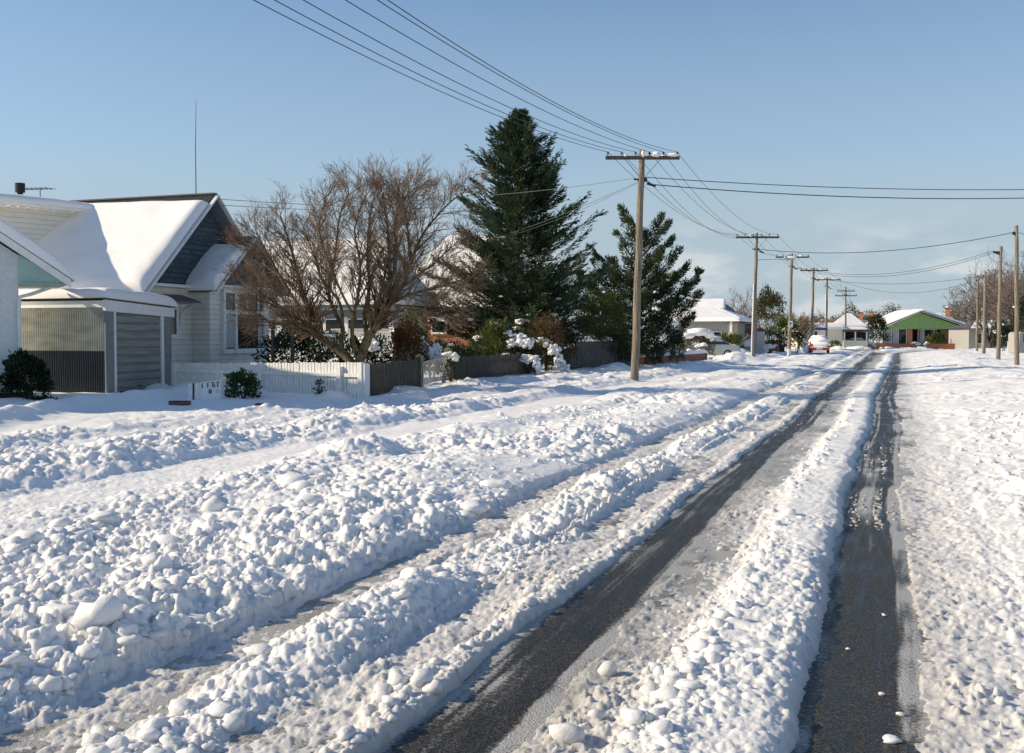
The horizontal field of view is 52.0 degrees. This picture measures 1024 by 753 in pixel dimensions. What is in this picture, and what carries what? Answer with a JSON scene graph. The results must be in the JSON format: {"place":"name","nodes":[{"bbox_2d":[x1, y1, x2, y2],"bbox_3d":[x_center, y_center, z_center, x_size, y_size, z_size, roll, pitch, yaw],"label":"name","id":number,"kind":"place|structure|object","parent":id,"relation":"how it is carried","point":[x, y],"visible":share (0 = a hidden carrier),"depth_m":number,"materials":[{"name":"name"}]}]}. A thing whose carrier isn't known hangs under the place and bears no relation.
{"place":"outdoors","nodes":[
{"label":"outdoors","id":0,"kind":"place"},
{"bbox_2d":[0,336,1023,752],"bbox_3d":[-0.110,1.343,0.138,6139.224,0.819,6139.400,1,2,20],"label":"snow ground","id":1,"kind":"structure","parent":0,"point":[966,576],"depth_m":8.41,"materials":[{"name":"white snow"}]},
{"bbox_2d":[0,392,32,397],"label":"flower bed","id":2,"kind":"object","parent":1,"relation":"on","point":[8,395],"visible":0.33,"depth_m":25.04,"materials":[{"name":"soil"}]},
{"bbox_2d":[0,348,56,396],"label":"camellia","id":3,"kind":"object","parent":1,"relation":"on","point":[20,363],"visible":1,"depth_m":24.99,"materials":[{"name":"green plant"}]},
{"bbox_2d":[0,219,74,391],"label":"roughcast house","id":4,"kind":"structure","parent":1,"relation":"on","point":[26,262],"depth_m":25.74,"materials":[{"name":"paint"}]},
{"bbox_2d":[23,394,57,399],"bbox_3d":[-11.053,0.590,24.654,1.161,0.346,0.803,1,2,20],"label":"flower bed","id":5,"kind":"object","parent":1,"relation":"on","point":[34,397],"visible":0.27,"depth_m":24.59,"materials":[{"name":"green plant"}]},
{"bbox_2d":[18,287,178,392],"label":"garage","id":6,"kind":"structure","parent":1,"relation":"on","point":[100,340],"depth_m":28.36,"materials":[{"name":"beige metal"}]},
{"bbox_2d":[116,314,160,391],"bbox_3d":[-10.333,-0.598,29.024,0.080,2.250,1.860,1,2,20],"label":"roller door","id":7,"kind":"structure","parent":6,"relation":"in","point":[120,318],"depth_m":28.99,"materials":[{"name":"grey metal"}]},
{"bbox_2d":[0,123,289,380],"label":"bungalow","id":8,"kind":"object","parent":1,"relation":"on","point":[171,246],"visible":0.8,"depth_m":34.02,"materials":[{"name":"white"}]},
{"bbox_2d":[157,293,200,337],"bbox_3d":[-10.470,-1.896,32.956,0.746,1.400,1.250,1,2,20],"label":"window","id":9,"kind":"structure","parent":8,"relation":"in","point":[175,325],"depth_m":33.25,"materials":[{"name":"white paint"}]},
{"bbox_2d":[221,289,266,353],"bbox_3d":[-9.053,-1.853,35.605,0.180,2.110,2.570,1,2,20],"label":"window","id":10,"kind":"structure","parent":8,"relation":"in","point":[230,335],"depth_m":35.14,"materials":[{"name":"white paint"}]},
{"bbox_2d":[188,379,225,399],"bbox_3d":[-7.096,0.381,24.419,0.765,0.619,0.426,0,2,0],"label":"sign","id":11,"kind":"object","parent":1,"relation":"on","point":[208,390],"visible":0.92,"depth_m":24.23,"materials":[{"name":"white paint"}]},
{"bbox_2d":[223,367,262,398],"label":"shrub","id":12,"kind":"object","parent":1,"relation":"on","point":[242,379],"visible":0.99,"depth_m":24.80,"materials":[{"name":"green plant"}]},
{"bbox_2d":[171,362,369,397],"bbox_3d":[-6.502,0.110,27.405,7.337,1.061,0.210,2,3,35],"label":"white fence","id":13,"kind":"object","parent":1,"relation":"on","point":[342,377],"visible":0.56,"depth_m":26.78,"materials":[{"name":"paint"}]},
{"bbox_2d":[271,324,293,370],"bbox_3d":[-7.259,-0.639,33.200,0.722,2.110,0.102,0,2,0],"label":"lattice trellis","id":14,"kind":"object","parent":1,"relation":"on","point":[273,348],"visible":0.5,"depth_m":33.17,"materials":[{"name":"white wood"}]},
{"bbox_2d":[250,325,338,371],"bbox_3d":[-6.926,-0.650,33.893,3.451,2.292,1.703,1,2,20],"label":"garden shrub","id":15,"kind":"object","parent":1,"relation":"on","point":[302,345],"visible":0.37,"depth_m":33.79,"materials":[{"name":"green plant"}]},
{"bbox_2d":[305,328,352,382],"bbox_3d":[-5.490,-0.452,31.546,1.651,2.072,1.390,1,2,20],"label":"garden shrub","id":16,"kind":"object","parent":1,"relation":"on","point":[327,352],"visible":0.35,"depth_m":31.38,"materials":[{"name":"green plant"}]},
{"bbox_2d":[263,238,439,366],"bbox_3d":[-7.977,-3.232,47.981,8.157,6.150,4.620,1,2,20],"label":"villa","id":17,"kind":"object","parent":1,"relation":"on","point":[358,327],"visible":0.11,"depth_m":46.11,"materials":[{"name":"paint"}]},
{"bbox_2d":[325,319,340,355],"bbox_3d":[-7.801,-1.712,46.060,0.936,1.660,0.052,1,2,20],"label":"window","id":18,"kind":"structure","parent":17,"relation":"in","point":[337,327],"depth_m":46.04,"materials":[{"name":"grey glass"}]},
{"bbox_2d":[347,318,363,356],"bbox_3d":[-6.752,-1.697,45.680,0.936,1.660,0.052,1,2,20],"label":"window","id":19,"kind":"structure","parent":17,"relation":"in","point":[358,324],"depth_m":45.65,"materials":[{"name":"white paint"}]},
{"bbox_2d":[375,319,389,356],"bbox_3d":[-5.702,-1.683,45.301,0.936,1.660,0.052,1,2,20],"label":"window","id":20,"kind":"structure","parent":17,"relation":"in","point":[385,332],"depth_m":45.21,"materials":[{"name":"white paint"}]},
{"bbox_2d":[212,150,500,365],"bbox_3d":[-4.525,-3.011,28.915,8.461,6.469,5.138,0,2,0],"label":"bare tree","id":21,"kind":"object","parent":1,"relation":"on","point":[387,296],"visible":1,"depth_m":28.46,"materials":[{"name":"brown plant"}]},
{"bbox_2d":[346,333,396,363],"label":"garden shrub","id":22,"kind":"object","parent":1,"relation":"on","point":[376,345],"visible":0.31,"depth_m":32.75,"materials":[{"name":"green plant"}]},
{"bbox_2d":[365,357,418,395],"bbox_3d":[-3.143,0.083,27.738,0.114,1.090,4.559,0,2,11],"label":"paling fence","id":23,"kind":"object","parent":1,"relation":"on","point":[385,378],"visible":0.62,"depth_m":27.49,"materials":[{"name":"grey wood"}]},
{"bbox_2d":[382,314,431,374],"bbox_3d":[-3.537,-0.914,34.928,1.669,2.533,1.630,-1,2,-19],"label":"beech shrub","id":24,"kind":"object","parent":1,"relation":"on","point":[400,338],"visible":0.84,"depth_m":34.78,"materials":[{"name":"orange plant"}]},
{"bbox_2d":[388,303,432,357],"bbox_3d":[-3.965,-1.379,41.005,1.911,2.990,1.614,1,2,20],"label":"garden shrub","id":25,"kind":"object","parent":1,"relation":"on","point":[421,320],"visible":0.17,"depth_m":40.88,"materials":[{"name":"brown plant"}]},
{"bbox_2d":[402,309,433,365],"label":"garden shrub","id":26,"kind":"object","parent":1,"relation":"on","point":[420,328],"visible":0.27,"depth_m":36.37,"materials":[{"name":"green plant"}]},
{"bbox_2d":[416,354,423,386],"bbox_3d":[-2.644,-0.054,29.987,0.170,1.190,0.170,1,2,20],"label":"gatepost","id":27,"kind":"object","parent":1,"relation":"on","point":[421,378],"visible":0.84,"depth_m":29.90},
{"bbox_2d":[407,340,443,377],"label":"snowy shrub","id":28,"kind":"object","parent":1,"relation":"on","point":[435,352],"visible":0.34,"depth_m":36.27,"materials":[{"name":"white snow"}]},
{"bbox_2d":[424,337,451,374],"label":"garden shrub","id":29,"kind":"object","parent":1,"relation":"on","point":[442,341],"visible":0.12,"depth_m":40.47,"materials":[{"name":"green plant"}]},
{"bbox_2d":[444,347,451,378],"bbox_3d":[-2.000,-0.243,32.790,0.200,1.350,0.200,1,2,20],"label":"gatepost","id":30,"kind":"object","parent":1,"relation":"on","point":[447,349],"visible":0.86,"depth_m":32.69,"materials":[{"name":"grey wood"}]},
{"bbox_2d":[423,356,446,387],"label":"pipe gate","id":31,"kind":"structure","parent":30,"relation":"attached to","point":[435,369],"depth_m":31.39,"materials":[{"name":"silver metal"}]},
{"bbox_2d":[440,351,459,381],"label":"snow topped shrub","id":32,"kind":"object","parent":1,"relation":"on","point":[453,356],"visible":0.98,"depth_m":31.53,"materials":[{"name":"green plant"}]},
{"bbox_2d":[452,343,485,356],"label":"garden shrub","id":33,"kind":"object","parent":1,"relation":"on","point":[470,350],"visible":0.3,"depth_m":40.80,"materials":[{"name":"green plant"}]},
{"bbox_2d":[414,235,536,363],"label":"brick house","id":34,"kind":"structure","parent":1,"relation":"on","point":[436,334],"depth_m":54.70,"materials":[{"name":"brown brick"}]},
{"bbox_2d":[460,328,494,354],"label":"garden shrub","id":35,"kind":"object","parent":1,"relation":"on","point":[476,338],"visible":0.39,"depth_m":42.80,"materials":[{"name":"green plant"}]},
{"bbox_2d":[452,352,537,379],"bbox_3d":[-0.533,-0.302,37.798,0.114,1.080,10.422,1,2,17],"label":"paling fence","id":36,"kind":"object","parent":1,"relation":"on","point":[495,365],"visible":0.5,"depth_m":36.88,"materials":[{"name":"grey wood"}]},
{"bbox_2d":[476,316,517,355],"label":"bush","id":37,"kind":"object","parent":1,"relation":"on","point":[493,329],"visible":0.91,"depth_m":41.27,"materials":[{"name":"green plant"}]},
{"bbox_2d":[495,321,535,354],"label":"snowy shrub","id":38,"kind":"object","parent":1,"relation":"on","point":[522,339],"visible":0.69,"depth_m":41.00,"materials":[{"name":"white snow"}]},
{"bbox_2d":[414,107,620,365],"bbox_3d":[-0.065,-6.088,47.643,10.503,12.283,9.774,1,2,20],"label":"conifer","id":39,"kind":"object","parent":1,"relation":"on","point":[514,152],"visible":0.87,"depth_m":46.65,"materials":[{"name":"green plant"}]},
{"bbox_2d":[511,314,545,353],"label":"garden shrub","id":40,"kind":"object","parent":1,"relation":"on","point":[527,323],"visible":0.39,"depth_m":44.75,"materials":[{"name":"green plant"}]},
{"bbox_2d":[515,346,542,373],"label":"hedge shrub","id":41,"kind":"object","parent":1,"relation":"on","point":[532,359],"visible":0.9,"depth_m":40.33,"materials":[{"name":"green plant"}]},
{"bbox_2d":[526,311,566,370],"bbox_3d":[1.412,-1.489,43.496,1.801,2.618,1.577,-1,2,-13],"label":"twiggy shrub","id":42,"kind":"object","parent":1,"relation":"on","point":[540,327],"visible":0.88,"depth_m":43.32,"materials":[{"name":"brown plant"}]},
{"bbox_2d":[533,333,570,372],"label":"hedge shrub","id":43,"kind":"object","parent":1,"relation":"on","point":[560,363],"visible":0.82,"depth_m":43.05,"materials":[{"name":"green plant"}]},
{"bbox_2d":[550,325,580,361],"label":"garden shrub","id":44,"kind":"object","parent":1,"relation":"on","point":[573,346],"visible":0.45,"depth_m":46.60,"materials":[{"name":"green plant"}]},
{"bbox_2d":[562,348,577,368],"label":"paling gate","id":45,"kind":"structure","parent":1,"relation":"on","point":[572,363],"depth_m":47.07,"materials":[{"name":"grey wood"}]},
{"bbox_2d":[558,276,599,344],"bbox_3d":[3.329,-2.622,51.419,2.859,4.668,2.015,1,2,20],"label":"garden shrub","id":46,"kind":"object","parent":1,"relation":"on","point":[583,307],"visible":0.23,"depth_m":51.16,"materials":[{"name":"brown plant"}]},
{"bbox_2d":[567,316,613,351],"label":"twiggy shrub","id":47,"kind":"object","parent":1,"relation":"on","point":[598,329],"visible":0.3,"depth_m":48.91,"materials":[{"name":"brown plant"}]},
{"bbox_2d":[573,289,632,341],"bbox_3d":[4.530,-2.322,50.687,3.458,3.927,2.181,1,2,20],"label":"golden shrub","id":48,"kind":"object","parent":1,"relation":"on","point":[601,301],"visible":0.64,"depth_m":50.52,"materials":[{"name":"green plant"}]},
{"bbox_2d":[582,285,632,340],"bbox_3d":[4.801,-2.433,52.228,2.975,4.231,2.049,1,2,20],"label":"garden shrub","id":49,"kind":"object","parent":1,"relation":"on","point":[621,301],"visible":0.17,"depth_m":52.10,"materials":[{"name":"green plant"}]},
{"bbox_2d":[576,340,639,368],"bbox_3d":[4.544,-0.961,49.270,0.160,1.510,4.873,2,3,43],"label":"board fence","id":50,"kind":"object","parent":1,"relation":"on","point":[592,354],"visible":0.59,"depth_m":48.53,"materials":[{"name":"grey wood"}]},
{"bbox_2d":[595,324,631,361],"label":"garden shrub","id":51,"kind":"object","parent":1,"relation":"on","point":[617,338],"visible":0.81,"depth_m":49.34,"materials":[{"name":"green plant"}]},
{"bbox_2d":[618,337,631,363],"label":"shrub","id":52,"kind":"object","parent":1,"relation":"on","point":[627,356],"visible":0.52,"depth_m":49.77,"materials":[{"name":"green plant"}]},
{"bbox_2d":[622,318,652,354],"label":"garden shrub","id":53,"kind":"object","parent":1,"relation":"on","point":[642,333],"visible":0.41,"depth_m":51.37,"materials":[{"name":"green plant"}]},
{"bbox_2d":[571,202,704,364],"bbox_3d":[6.313,-4.566,53.595,7.280,8.780,3.407,0,2,-4],"label":"cypress","id":54,"kind":"object","parent":1,"relation":"on","point":[654,293],"visible":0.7,"depth_m":53.53,"materials":[{"name":"green plant"}]},
{"bbox_2d":[605,150,679,380],"bbox_3d":[4.417,-3.583,35.718,2.502,8.207,0.418,0,2,2],"label":"power pole","id":55,"kind":"object","parent":1,"relation":"on","point":[642,179],"visible":0.97,"depth_m":35.66,"materials":[{"name":"wood"}]},
{"bbox_2d":[253,0,606,151],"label":"power line","id":56,"kind":"object","parent":55,"relation":"attached to","point":[401,73],"visible":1,"depth_m":20.60,"materials":[{"name":"black metal"}]},
{"bbox_2d":[274,0,620,151],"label":"power line","id":57,"kind":"object","parent":55,"relation":"attached to","point":[419,74],"visible":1,"depth_m":20.38,"materials":[{"name":"black metal"}]},
{"bbox_2d":[303,0,634,151],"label":"power line","id":58,"kind":"object","parent":55,"relation":"attached to","point":[441,74],"visible":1,"depth_m":20.21,"materials":[{"name":"black metal"}]},
{"bbox_2d":[345,0,648,151],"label":"power line","id":59,"kind":"object","parent":55,"relation":"attached to","point":[472,73],"visible":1,"depth_m":20.44,"materials":[{"name":"black rubber"}]},
{"bbox_2d":[377,0,662,151],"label":"power line","id":60,"kind":"object","parent":55,"relation":"attached to","point":[500,75],"visible":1,"depth_m":20.71,"materials":[{"name":"black metal"}]},
{"bbox_2d":[387,0,675,151],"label":"power line","id":61,"kind":"object","parent":55,"relation":"attached to","point":[508,76],"visible":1,"depth_m":19.77,"materials":[{"name":"black metal"}]},
{"bbox_2d":[645,177,1023,189],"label":"power line","id":62,"kind":"object","parent":55,"relation":"attached to","point":[843,187],"visible":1,"depth_m":37.62,"materials":[{"name":"black metal"}]},
{"bbox_2d":[654,184,1022,198],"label":"power line","id":63,"kind":"object","parent":55,"relation":"attached to","point":[841,196],"visible":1,"depth_m":37.42,"materials":[{"name":"black rubber"}]},
{"bbox_2d":[640,342,707,364],"bbox_3d":[9.438,-1.260,59.733,0.644,1.298,13.685,1,2,24],"label":"brick fence","id":64,"kind":"object","parent":1,"relation":"on","point":[698,354],"visible":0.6,"depth_m":60.49,"materials":[{"name":"brown brick"}]},
{"bbox_2d":[669,336,686,362],"bbox_3d":[9.150,-1.434,57.972,1.158,1.986,1.141,1,2,20],"label":"young conifer","id":65,"kind":"object","parent":1,"relation":"on","point":[682,346],"visible":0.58,"depth_m":57.88,"materials":[{"name":"green plant"}]},
{"bbox_2d":[675,328,715,355],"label":"clipped hedge","id":66,"kind":"object","parent":1,"relation":"on","point":[696,335],"visible":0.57,"depth_m":69.03,"materials":[{"name":"green plant"}]},
{"bbox_2d":[666,298,751,354],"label":"grey house","id":67,"kind":"structure","parent":1,"relation":"on","point":[716,316],"depth_m":84.66,"materials":[{"name":"white paint"}]},
{"bbox_2d":[684,336,741,354],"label":"parked car","id":68,"kind":"object","parent":1,"relation":"on","point":[722,346],"visible":0.28,"depth_m":71.58,"materials":[{"name":"silver metal"}]},
{"bbox_2d":[712,330,747,355],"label":"yucca","id":69,"kind":"object","parent":1,"relation":"on","point":[732,338],"visible":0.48,"depth_m":75.57,"materials":[{"name":"green plant"}]},
{"bbox_2d":[727,284,771,339],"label":"bare tree","id":70,"kind":"object","parent":1,"relation":"on","point":[740,312],"visible":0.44,"depth_m":103.66,"materials":[{"name":"brown plant"}]},
{"bbox_2d":[738,315,764,339],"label":"snowy shrub","id":71,"kind":"object","parent":1,"relation":"on","point":[747,326],"visible":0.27,"depth_m":91.50,"materials":[{"name":"green plant"}]},
{"bbox_2d":[756,332,764,352],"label":"utility cabinet","id":72,"kind":"object","parent":1,"relation":"on","point":[760,340],"visible":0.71,"depth_m":89.94,"materials":[{"name":"metal"}]},
{"bbox_2d":[736,233,795,356],"bbox_3d":[15.526,-4.687,64.268,3.702,8.207,0.402,0,2,3],"label":"power pole","id":73,"kind":"object","parent":1,"relation":"on","point":[756,249],"visible":0.94,"depth_m":64.24,"materials":[{"name":"wood"}]},
{"bbox_2d":[749,325,787,351],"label":"evergreen shrub","id":74,"kind":"object","parent":1,"relation":"on","point":[778,336],"visible":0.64,"depth_m":94.63,"materials":[{"name":"green plant"}]},
{"bbox_2d":[763,344,776,353],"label":"brick letterbox","id":75,"kind":"object","parent":1,"relation":"on","point":[767,348],"visible":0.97,"depth_m":87.84,"materials":[{"name":"white brick"}]},
{"bbox_2d":[756,285,788,336],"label":"round tree","id":76,"kind":"object","parent":1,"relation":"on","point":[770,300],"visible":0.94,"depth_m":96.45,"materials":[{"name":"green plant"}]},
{"bbox_2d":[771,311,800,350],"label":"cabbage tree","id":77,"kind":"object","parent":1,"relation":"on","point":[783,324],"visible":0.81,"depth_m":92.71,"materials":[{"name":"green plant"}]},
{"bbox_2d":[776,254,808,355],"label":"power pole","id":78,"kind":"object","parent":1,"relation":"on","point":[790,321],"visible":0.94,"depth_m":81.74,"materials":[{"name":"wood"}]},
{"bbox_2d":[781,329,808,352],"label":"evergreen hedge","id":79,"kind":"object","parent":1,"relation":"on","point":[798,335],"visible":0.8,"depth_m":93.66,"materials":[{"name":"green plant"}]},
{"bbox_2d":[776,308,826,348],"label":"bare tree","id":80,"kind":"object","parent":1,"relation":"on","point":[803,326],"visible":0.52,"depth_m":111.37,"materials":[{"name":"brown plant"}]},
{"bbox_2d":[800,267,827,352],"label":"power pole","id":81,"kind":"object","parent":1,"relation":"on","point":[812,307],"visible":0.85,"depth_m":96.70,"materials":[{"name":"wood"}]},
{"bbox_2d":[803,335,830,352],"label":"parked car","id":82,"kind":"object","parent":1,"relation":"on","point":[819,342],"visible":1,"depth_m":89.19,"materials":[{"name":"red paint"}]},
{"bbox_2d":[814,277,840,335],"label":"power pole","id":83,"kind":"object","parent":1,"relation":"on","point":[826,311],"visible":0.8,"depth_m":112.70,"materials":[{"name":"wood"}]},
{"bbox_2d":[835,287,856,326],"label":"power pole","id":84,"kind":"object","parent":1,"relation":"on","point":[845,294],"visible":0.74,"depth_m":134.61,"materials":[{"name":"wood"}]},
{"bbox_2d":[822,311,873,326],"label":"hip roofed house","id":85,"kind":"structure","parent":1,"relation":"on","point":[853,320],"depth_m":141.96,"materials":[{"name":"white brick"}]},
{"bbox_2d":[866,313,891,348],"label":"evergreen tree","id":86,"kind":"object","parent":1,"relation":"on","point":[873,323],"visible":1,"depth_m":132.46,"materials":[{"name":"green plant"}]},
{"bbox_2d":[872,343,954,348],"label":"garden wall","id":87,"kind":"structure","parent":1,"relation":"on","point":[937,346],"depth_m":133.74,"materials":[{"name":"red brick"}]},
{"bbox_2d":[865,306,969,346],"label":"green gabled house","id":88,"kind":"structure","parent":1,"relation":"on","point":[918,325],"depth_m":141.96,"materials":[{"name":"paint"}]},
{"bbox_2d":[884,329,906,344],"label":"window","id":89,"kind":"structure","parent":88,"relation":"in","point":[899,336],"depth_m":142.13,"materials":[{"name":"white paint"}]},
{"bbox_2d":[917,329,939,341],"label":"window","id":90,"kind":"structure","parent":88,"relation":"in","point":[922,333],"depth_m":143.63,"materials":[{"name":"grey glass"}]},
{"bbox_2d":[931,331,947,343],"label":"porch shrub","id":91,"kind":"object","parent":1,"relation":"on","point":[939,335],"visible":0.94,"depth_m":137.09,"materials":[{"name":"green plant"}]},
{"bbox_2d":[945,320,1003,348],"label":"porch house","id":92,"kind":"structure","parent":1,"relation":"on","point":[963,336],"depth_m":130.38,"materials":[{"name":"white paint"}]},
{"bbox_2d":[942,286,1007,323],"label":"bare tree","id":93,"kind":"object","parent":1,"relation":"on","point":[956,311],"visible":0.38,"depth_m":149.80,"materials":[{"name":"brown plant"}]},
{"bbox_2d":[976,277,978,350],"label":"stub pole","id":94,"kind":"object","parent":1,"relation":"on","point":[977,309],"visible":0.84,"depth_m":100.78,"materials":[{"name":"brown wood"}]},
{"bbox_2d":[982,271,986,353],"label":"stub pole","id":95,"kind":"object","parent":1,"relation":"on","point":[984,320],"visible":0.98,"depth_m":88.79,"materials":[{"name":"wood"}]},
{"bbox_2d":[951,265,1021,347],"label":"bare tree","id":96,"kind":"object","parent":1,"relation":"on","point":[992,323],"visible":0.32,"depth_m":119.80,"materials":[{"name":"brown plant"}]},
{"bbox_2d":[969,246,1023,331],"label":"bare tree","id":97,"kind":"object","parent":1,"relation":"on","point":[991,282],"visible":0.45,"depth_m":99.94,"materials":[{"name":"brown plant"}]},
{"bbox_2d":[993,246,1002,358],"bbox_3d":[29.529,-4.249,63.897,0.593,7.355,0.253,0,2,5],"label":"stub pole","id":98,"kind":"object","parent":1,"relation":"on","point":[998,347],"visible":0.93,"depth_m":63.81,"materials":[{"name":"brown wood"}]},
{"bbox_2d":[977,256,1023,331],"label":"bare tree","id":99,"kind":"object","parent":1,"relation":"on","point":[1008,302],"visible":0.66,"depth_m":92.45,"materials":[{"name":"brown plant"}]},
{"bbox_2d":[990,319,1013,350],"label":"evergreen shrub","id":100,"kind":"object","parent":1,"relation":"on","point":[1006,330],"visible":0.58,"depth_m":97.72,"materials":[{"name":"green plant"}]},
{"bbox_2d":[1012,225,1019,364],"bbox_3d":[25.411,-3.873,52.895,0.511,7.459,0.239,0,2,5],"label":"stub pole","id":101,"kind":"object","parent":1,"relation":"on","point":[1016,322],"visible":0.96,"depth_m":52.82,"materials":[{"name":"brown wood"}]},
{"bbox_2d":[760,232,1011,252],"bbox_3d":[20.205,-7.268,58.512,0.033,0.635,15.263,-2,3,-41],"label":"power line","id":102,"kind":"object","parent":101,"relation":"attached to","point":[893,250],"visible":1,"depth_m":57.30,"materials":[{"name":"black metal"}]},
{"bbox_2d":[1008,332,1023,352],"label":"van","id":103,"kind":"object","parent":1,"relation":"on","point":[1011,342],"visible":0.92,"depth_m":80.89,"materials":[{"name":"metal"}]},
{"bbox_2d":[1008,294,1023,331],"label":"evergreen shrub","id":104,"kind":"object","parent":1,"relation":"on","point":[1021,310],"visible":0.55,"depth_m":83.84,"materials":[{"name":"green plant"}]},
{"bbox_2d":[0,351,1023,752],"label":"road","id":105,"kind":"structure","parent":0,"point":[508,695],"depth_m":6.10,"materials":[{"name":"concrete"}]},
{"bbox_2d":[0,0,1023,336],"label":"sky","id":106,"kind":"structure","parent":0,"point":[100,99],"materials":[{"name":"blue"}]},
{"bbox_2d":[786,322,868,350],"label":"cream house","id":107,"kind":"structure","parent":0,"point":[840,332],"depth_m":123.88,"materials":[{"name":"white paint"}]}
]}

